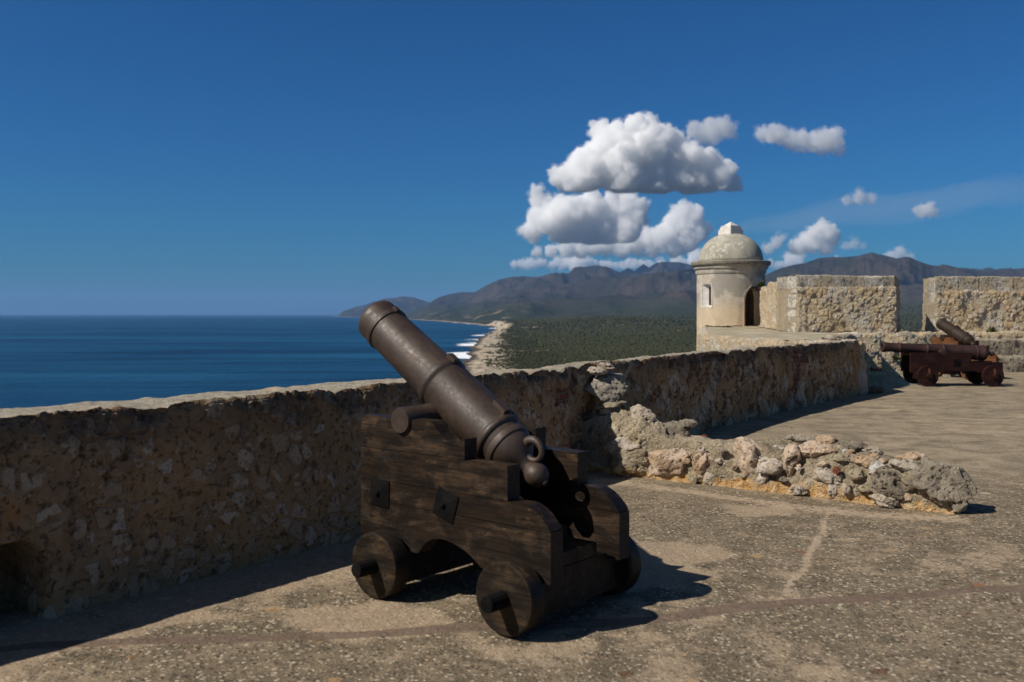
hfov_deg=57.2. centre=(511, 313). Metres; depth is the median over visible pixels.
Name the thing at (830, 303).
merlon
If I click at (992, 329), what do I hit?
weed
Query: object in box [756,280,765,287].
weed
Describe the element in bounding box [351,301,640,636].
cannon
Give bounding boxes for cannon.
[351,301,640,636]
[880,341,1003,386]
[931,318,998,379]
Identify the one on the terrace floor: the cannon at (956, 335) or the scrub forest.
the cannon at (956, 335)
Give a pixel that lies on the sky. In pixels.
(158, 157)
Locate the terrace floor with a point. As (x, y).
(732, 584)
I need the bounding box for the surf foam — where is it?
[447,328,495,358]
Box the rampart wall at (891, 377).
[870,329,1023,390]
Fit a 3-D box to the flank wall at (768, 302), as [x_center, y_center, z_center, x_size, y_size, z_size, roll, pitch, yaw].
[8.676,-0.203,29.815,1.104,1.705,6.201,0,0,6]
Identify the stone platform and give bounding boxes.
[697,325,872,394]
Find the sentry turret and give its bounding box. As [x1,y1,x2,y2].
[691,222,770,350]
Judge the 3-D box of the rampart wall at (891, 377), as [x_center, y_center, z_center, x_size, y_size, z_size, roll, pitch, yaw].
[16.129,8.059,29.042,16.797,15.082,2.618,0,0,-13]
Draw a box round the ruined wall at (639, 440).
[580,404,977,514]
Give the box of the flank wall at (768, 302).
[759,278,790,328]
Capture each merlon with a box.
[776,275,900,333]
[922,276,1023,331]
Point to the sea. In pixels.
(50, 360)
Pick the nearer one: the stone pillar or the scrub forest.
the stone pillar
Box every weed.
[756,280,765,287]
[892,354,900,359]
[986,325,999,331]
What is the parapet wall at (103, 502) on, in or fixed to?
on the terrace floor
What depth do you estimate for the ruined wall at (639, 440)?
8.44 m
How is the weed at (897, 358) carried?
on the rampart wall at (891, 377)
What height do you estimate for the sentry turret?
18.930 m
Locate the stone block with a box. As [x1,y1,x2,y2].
[867,386,882,393]
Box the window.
[701,284,711,307]
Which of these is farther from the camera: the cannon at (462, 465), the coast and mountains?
the coast and mountains
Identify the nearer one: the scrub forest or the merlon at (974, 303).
the merlon at (974, 303)
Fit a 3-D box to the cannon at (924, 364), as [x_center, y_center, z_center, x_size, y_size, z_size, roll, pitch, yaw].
[9.524,1.109,20.946,2.532,0.974,1.080,0,0,1]
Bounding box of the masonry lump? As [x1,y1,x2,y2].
[584,362,627,409]
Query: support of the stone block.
on the terrace floor
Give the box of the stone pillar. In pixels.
[865,333,881,374]
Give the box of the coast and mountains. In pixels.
[333,252,1023,372]
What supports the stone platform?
on the terrace floor
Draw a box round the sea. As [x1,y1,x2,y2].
[0,315,495,408]
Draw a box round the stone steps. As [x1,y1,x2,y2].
[975,338,1023,371]
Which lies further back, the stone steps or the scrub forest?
the scrub forest
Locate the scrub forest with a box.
[470,304,922,370]
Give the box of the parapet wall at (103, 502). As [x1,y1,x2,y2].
[0,340,860,618]
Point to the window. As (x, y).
(706, 289)
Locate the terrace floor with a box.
[0,372,1023,681]
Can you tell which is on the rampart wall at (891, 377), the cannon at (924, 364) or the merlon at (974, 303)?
the merlon at (974, 303)
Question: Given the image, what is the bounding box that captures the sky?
[0,0,1023,314]
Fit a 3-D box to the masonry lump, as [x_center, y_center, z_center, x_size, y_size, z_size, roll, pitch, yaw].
[0.968,0.748,9.801,0.463,0.486,0.466,0,0,0]

